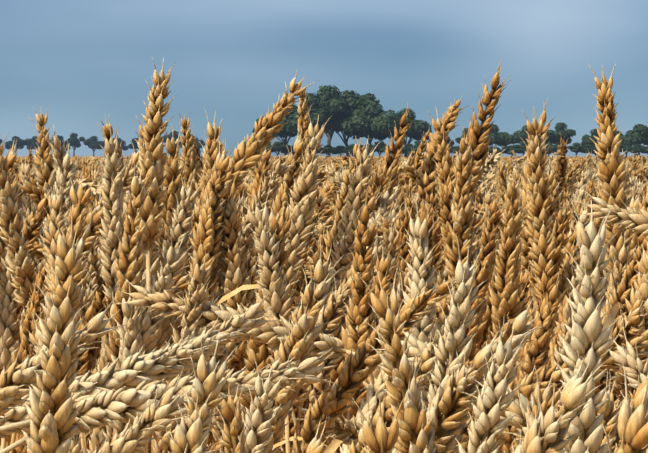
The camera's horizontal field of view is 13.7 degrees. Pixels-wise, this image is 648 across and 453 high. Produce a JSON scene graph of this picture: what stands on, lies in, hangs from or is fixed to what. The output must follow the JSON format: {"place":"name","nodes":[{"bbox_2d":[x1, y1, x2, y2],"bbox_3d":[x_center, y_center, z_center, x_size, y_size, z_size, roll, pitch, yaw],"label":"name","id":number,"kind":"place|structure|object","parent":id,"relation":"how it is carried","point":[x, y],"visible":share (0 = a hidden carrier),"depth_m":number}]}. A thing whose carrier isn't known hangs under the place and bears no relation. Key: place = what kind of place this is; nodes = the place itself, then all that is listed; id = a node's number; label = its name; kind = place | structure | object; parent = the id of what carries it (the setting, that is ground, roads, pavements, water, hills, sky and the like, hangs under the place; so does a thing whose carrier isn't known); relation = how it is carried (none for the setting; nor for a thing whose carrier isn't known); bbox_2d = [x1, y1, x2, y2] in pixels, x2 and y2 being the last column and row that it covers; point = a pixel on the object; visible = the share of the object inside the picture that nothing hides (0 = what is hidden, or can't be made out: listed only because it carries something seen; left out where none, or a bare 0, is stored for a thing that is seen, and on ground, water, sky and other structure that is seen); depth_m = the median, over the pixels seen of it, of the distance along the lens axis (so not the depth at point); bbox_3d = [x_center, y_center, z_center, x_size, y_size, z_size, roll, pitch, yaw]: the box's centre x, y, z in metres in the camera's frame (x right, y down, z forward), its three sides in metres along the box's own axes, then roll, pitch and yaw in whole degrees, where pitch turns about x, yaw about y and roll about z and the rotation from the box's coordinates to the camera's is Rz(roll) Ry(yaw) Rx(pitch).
{"place":"outdoors","nodes":[
{"label":"outdoors","id":0,"kind":"place"},
{"bbox_2d":[0,0,647,155],"label":"sky","id":1,"kind":"structure","parent":0,"point":[85,61]},
{"bbox_2d":[4,156,646,158],"bbox_3d":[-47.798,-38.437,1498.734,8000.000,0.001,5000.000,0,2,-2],"label":"ground","id":2,"kind":"structure","parent":0,"point":[320,157],"depth_m":3115.31},
{"bbox_2d":[5,136,25,155],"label":"tree","id":3,"kind":"object","parent":2,"relation":"on","point":[20,143],"visible":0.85,"depth_m":2083.60},
{"bbox_2d":[26,136,40,155],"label":"tree","id":4,"kind":"object","parent":2,"relation":"on","point":[31,144],"visible":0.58,"depth_m":2086.26},
{"bbox_2d":[21,213,92,452],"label":"wheat","id":5,"kind":"object","parent":2,"relation":"on","point":[52,414],"visible":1,"depth_m":0.83},
{"bbox_2d":[30,107,88,431],"bbox_3d":[-0.206,0.335,1.951,0.377,0.845,0.073,1,2,40],"label":"wheat","id":6,"kind":"object","parent":2,"relation":"on","point":[44,161],"visible":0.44,"depth_m":1.93},
{"bbox_2d":[52,135,70,150],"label":"tree","id":7,"kind":"object","parent":2,"relation":"on","point":[61,138],"visible":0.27,"depth_m":2123.62},
{"bbox_2d":[0,302,130,423],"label":"wheat","id":8,"kind":"object","parent":2,"relation":"on","point":[16,382],"visible":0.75,"depth_m":0.93},
{"bbox_2d":[42,171,98,365],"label":"wheat","id":9,"kind":"object","parent":2,"relation":"on","point":[80,199],"visible":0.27,"depth_m":1.23},
{"bbox_2d":[65,133,84,156],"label":"tree","id":10,"kind":"object","parent":2,"relation":"on","point":[73,141],"visible":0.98,"depth_m":2053.47},
{"bbox_2d":[83,136,104,156],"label":"tree","id":11,"kind":"object","parent":2,"relation":"on","point":[92,143],"visible":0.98,"depth_m":2115.38},
{"bbox_2d":[98,124,129,300],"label":"wheat","id":12,"kind":"object","parent":2,"relation":"on","point":[112,200],"visible":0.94,"depth_m":1.43},
{"bbox_2d":[0,325,227,438],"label":"wheat","id":13,"kind":"object","parent":2,"relation":"on","point":[148,366],"visible":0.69,"depth_m":1.00},
{"bbox_2d":[113,137,128,150],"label":"tree","id":14,"kind":"object","parent":2,"relation":"on","point":[123,146],"visible":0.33,"depth_m":2098.56},
{"bbox_2d":[103,164,152,436],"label":"wheat","id":15,"kind":"object","parent":2,"relation":"on","point":[131,265],"visible":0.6,"depth_m":1.22},
{"bbox_2d":[109,284,148,452],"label":"wheat","id":16,"kind":"object","parent":2,"relation":"on","point":[130,339],"visible":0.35,"depth_m":1.18},
{"bbox_2d":[128,138,138,152],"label":"tree","id":17,"kind":"object","parent":2,"relation":"on","point":[135,144],"visible":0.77,"depth_m":2114.40},
{"bbox_2d":[0,292,276,452],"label":"wheat","id":18,"kind":"object","parent":2,"relation":"on","point":[247,320],"visible":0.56,"depth_m":1.01},
{"bbox_2d":[86,367,191,452],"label":"wheat","id":19,"kind":"object","parent":2,"relation":"on","point":[146,424],"visible":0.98,"depth_m":0.83},
{"bbox_2d":[134,114,151,178],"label":"wheat","id":20,"kind":"object","parent":2,"relation":"on","point":[141,136],"visible":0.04,"depth_m":1.60},
{"bbox_2d":[0,346,339,433],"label":"wheat","id":21,"kind":"object","parent":2,"relation":"on","point":[98,408],"visible":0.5,"depth_m":0.96},
{"bbox_2d":[161,131,182,147],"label":"tree","id":22,"kind":"object","parent":2,"relation":"on","point":[175,134],"visible":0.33,"depth_m":2114.68},
{"bbox_2d":[178,111,199,194],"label":"wheat","id":23,"kind":"object","parent":2,"relation":"on","point":[191,169],"visible":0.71,"depth_m":2.33},
{"bbox_2d":[193,136,204,149],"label":"tree","id":24,"kind":"object","parent":2,"relation":"on","point":[198,142],"visible":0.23,"depth_m":2093.36},
{"bbox_2d":[168,328,239,452],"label":"wheat","id":25,"kind":"object","parent":2,"relation":"on","point":[191,434],"visible":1,"depth_m":0.78},
{"bbox_2d":[91,72,319,372],"bbox_3d":[-0.153,0.342,1.442,0.308,0.858,0.210,0,2,-2],"label":"wheat","id":26,"kind":"object","parent":2,"relation":"on","point":[248,154],"visible":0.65,"depth_m":1.50},
{"bbox_2d":[240,204,298,414],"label":"wheat","id":27,"kind":"object","parent":2,"relation":"on","point":[259,353],"visible":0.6,"depth_m":1.25},
{"bbox_2d":[213,170,326,422],"bbox_3d":[0.041,0.372,1.332,0.198,0.804,0.153,0,2,-2],"label":"wheat","id":28,"kind":"object","parent":2,"relation":"on","point":[232,268],"visible":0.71,"depth_m":1.38},
{"bbox_2d":[210,113,330,432],"bbox_3d":[-0.045,0.355,1.451,0.082,0.833,0.351,1,2,27],"label":"wheat","id":29,"kind":"object","parent":2,"relation":"on","point":[302,206],"visible":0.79,"depth_m":1.45},
{"bbox_2d":[252,116,298,156],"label":"tree","id":30,"kind":"object","parent":2,"relation":"on","point":[283,132],"visible":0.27,"depth_m":794.31},
{"bbox_2d":[266,141,292,157],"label":"tree","id":31,"kind":"object","parent":2,"relation":"on","point":[280,147],"visible":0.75,"depth_m":790.04},
{"bbox_2d":[281,148,294,154],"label":"tree","id":32,"kind":"object","parent":2,"relation":"on","point":[286,152],"visible":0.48,"depth_m":791.68},
{"bbox_2d":[295,79,313,174],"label":"wheat","id":33,"kind":"object","parent":2,"relation":"on","point":[303,121],"visible":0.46,"depth_m":2.24},
{"bbox_2d":[264,240,346,452],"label":"wheat","id":34,"kind":"object","parent":2,"relation":"on","point":[301,337],"visible":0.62,"depth_m":1.00},
{"bbox_2d":[285,93,331,133],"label":"tree","id":35,"kind":"object","parent":2,"relation":"on","point":[322,111],"visible":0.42,"depth_m":787.30},
{"bbox_2d":[285,137,368,450],"bbox_3d":[0.017,0.352,1.760,0.176,0.823,0.199,0,2,-2],"label":"wheat","id":36,"kind":"object","parent":2,"relation":"on","point":[341,202],"visible":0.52,"depth_m":1.71},
{"bbox_2d":[317,145,338,158],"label":"tree","id":37,"kind":"object","parent":2,"relation":"on","point":[327,149],"visible":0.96,"depth_m":787.92},
{"bbox_2d":[315,85,357,157],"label":"tree","id":38,"kind":"object","parent":2,"relation":"on","point":[328,95],"visible":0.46,"depth_m":803.01},
{"bbox_2d":[332,145,352,156],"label":"tree","id":39,"kind":"object","parent":2,"relation":"on","point":[342,149],"visible":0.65,"depth_m":789.06},
{"bbox_2d":[319,90,379,157],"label":"tree","id":40,"kind":"object","parent":2,"relation":"on","point":[347,95],"visible":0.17,"depth_m":810.33},
{"bbox_2d":[345,144,363,156],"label":"tree","id":41,"kind":"object","parent":2,"relation":"on","point":[350,147],"visible":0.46,"depth_m":790.84},
{"bbox_2d":[341,185,383,423],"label":"wheat","id":42,"kind":"object","parent":2,"relation":"on","point":[359,309],"visible":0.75,"depth_m":1.24},
{"bbox_2d":[111,281,623,414],"bbox_3d":[0.164,0.398,1.263,0.543,0.756,0.146,0,2,-15],"label":"wheat","id":43,"kind":"object","parent":2,"relation":"on","point":[271,333],"visible":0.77,"depth_m":1.16},
{"bbox_2d":[340,99,399,155],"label":"tree","id":44,"kind":"object","parent":2,"relation":"on","point":[371,119],"visible":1,"depth_m":794.64},
{"bbox_2d":[369,141,388,155],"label":"tree","id":45,"kind":"object","parent":2,"relation":"on","point":[381,146],"visible":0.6,"depth_m":793.30},
{"bbox_2d":[302,106,463,267],"bbox_3d":[0.078,0.346,1.641,0.097,0.840,0.257,1,2,23],"label":"wheat","id":46,"kind":"object","parent":2,"relation":"on","point":[443,157],"visible":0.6,"depth_m":1.61},
{"bbox_2d":[374,158,394,215],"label":"wheat","id":47,"kind":"object","parent":2,"relation":"on","point":[386,173],"visible":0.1,"depth_m":1.79},
{"bbox_2d":[363,264,437,452],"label":"wheat","id":48,"kind":"object","parent":2,"relation":"on","point":[416,435],"visible":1,"depth_m":0.84},
{"bbox_2d":[401,146,415,156],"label":"tree","id":49,"kind":"object","parent":2,"relation":"on","point":[407,150],"visible":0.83,"depth_m":789.70},
{"bbox_2d":[387,108,432,156],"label":"tree","id":50,"kind":"object","parent":2,"relation":"on","point":[417,129],"visible":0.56,"depth_m":800.90},
{"bbox_2d":[406,141,426,150],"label":"tree","id":51,"kind":"object","parent":2,"relation":"on","point":[416,145],"visible":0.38,"depth_m":792.29},
{"bbox_2d":[426,137,454,144],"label":"tree","id":52,"kind":"object","parent":2,"relation":"on","point":[449,140],"visible":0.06,"depth_m":847.63},
{"bbox_2d":[421,236,488,452],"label":"wheat","id":53,"kind":"object","parent":2,"relation":"on","point":[453,340],"visible":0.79,"depth_m":0.91},
{"bbox_2d":[449,146,461,154],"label":"tree","id":54,"kind":"object","parent":2,"relation":"on","point":[455,149],"visible":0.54,"depth_m":791.00},
{"bbox_2d":[444,128,476,290],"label":"wheat","id":55,"kind":"object","parent":2,"relation":"on","point":[462,212],"visible":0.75,"depth_m":1.49},
{"bbox_2d":[372,316,557,426],"bbox_3d":[0.220,0.407,1.018,0.403,0.751,0.087,-1,2,-19],"label":"wheat","id":56,"kind":"object","parent":2,"relation":"on","point":[415,343],"visible":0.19,"depth_m":0.98},
{"bbox_2d":[455,128,476,143],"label":"tree","id":57,"kind":"object","parent":2,"relation":"on","point":[458,140],"visible":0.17,"depth_m":860.45},
{"bbox_2d":[392,297,548,452],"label":"wheat","id":58,"kind":"object","parent":2,"relation":"on","point":[522,327],"visible":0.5,"depth_m":0.91},
{"bbox_2d":[482,124,508,155],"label":"tree","id":59,"kind":"object","parent":2,"relation":"on","point":[497,138],"visible":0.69,"depth_m":863.05},
{"bbox_2d":[489,147,506,154],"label":"tree","id":60,"kind":"object","parent":2,"relation":"on","point":[499,150],"visible":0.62,"depth_m":791.75},
{"bbox_2d":[456,378,546,452],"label":"wheat","id":61,"kind":"object","parent":2,"relation":"on","point":[518,422],"visible":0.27,"depth_m":0.84},
{"bbox_2d":[488,172,528,449],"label":"wheat","id":62,"kind":"object","parent":2,"relation":"on","point":[503,300],"visible":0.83,"depth_m":1.34},
{"bbox_2d":[502,145,522,157],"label":"tree","id":63,"kind":"object","parent":2,"relation":"on","point":[508,149],"visible":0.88,"depth_m":789.90},
{"bbox_2d":[513,141,527,154],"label":"tree","id":64,"kind":"object","parent":2,"relation":"on","point":[521,147],"visible":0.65,"depth_m":789.42},
{"bbox_2d":[505,125,548,144],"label":"tree","id":65,"kind":"object","parent":2,"relation":"on","point":[515,138],"visible":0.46,"depth_m":836.54},
{"bbox_2d":[520,105,555,366],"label":"wheat","id":66,"kind":"object","parent":2,"relation":"on","point":[539,233],"visible":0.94,"depth_m":1.44},
{"bbox_2d":[545,130,555,144],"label":"tree","id":67,"kind":"object","parent":2,"relation":"on","point":[552,136],"visible":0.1,"depth_m":839.04},
{"bbox_2d":[546,143,559,157],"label":"tree","id":68,"kind":"object","parent":2,"relation":"on","point":[552,148],"visible":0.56,"depth_m":790.03},
{"bbox_2d":[552,122,575,144],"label":"tree","id":69,"kind":"object","parent":2,"relation":"on","point":[565,135],"visible":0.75,"depth_m":853.07},
{"bbox_2d":[566,142,586,156],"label":"tree","id":70,"kind":"object","parent":2,"relation":"on","point":[577,148],"visible":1,"depth_m":789.22},
{"bbox_2d":[555,198,619,452],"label":"wheat","id":71,"kind":"object","parent":2,"relation":"on","point":[589,338],"visible":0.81,"depth_m":0.79},
{"bbox_2d":[581,144,597,153],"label":"tree","id":72,"kind":"object","parent":2,"relation":"on","point":[589,147],"visible":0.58,"depth_m":794.81},
{"bbox_2d":[581,129,599,154],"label":"tree","id":73,"kind":"object","parent":2,"relation":"on","point":[586,139],"visible":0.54,"depth_m":838.30},
{"bbox_2d":[573,187,647,235],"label":"wheat","id":74,"kind":"object","parent":2,"relation":"on","point":[634,220],"visible":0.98,"depth_m":1.19},
{"bbox_2d":[587,63,634,282],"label":"wheat","id":75,"kind":"object","parent":2,"relation":"on","point":[611,174],"visible":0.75,"depth_m":1.39},
{"bbox_2d":[616,130,626,144],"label":"tree","id":76,"kind":"object","parent":2,"relation":"on","point":[622,136],"visible":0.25,"depth_m":847.60},
{"bbox_2d":[618,144,624,151],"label":"tree","id":77,"kind":"object","parent":2,"relation":"on","point":[621,148],"visible":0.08,"depth_m":791.71},
{"bbox_2d":[608,326,647,399],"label":"wheat","id":78,"kind":"object","parent":2,"relation":"on","point":[628,357],"visible":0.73,"depth_m":0.99},
{"bbox_2d":[622,141,635,157],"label":"tree","id":79,"kind":"object","parent":2,"relation":"on","point":[626,144],"visible":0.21,"depth_m":796.27},
{"bbox_2d":[625,144,645,155],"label":"tree","id":80,"kind":"object","parent":2,"relation":"on","point":[639,148],"visible":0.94,"depth_m":793.51},
{"bbox_2d":[624,124,647,154],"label":"tree","id":81,"kind":"object","parent":2,"relation":"on","point":[637,134],"visible":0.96,"depth_m":844.70}
]}

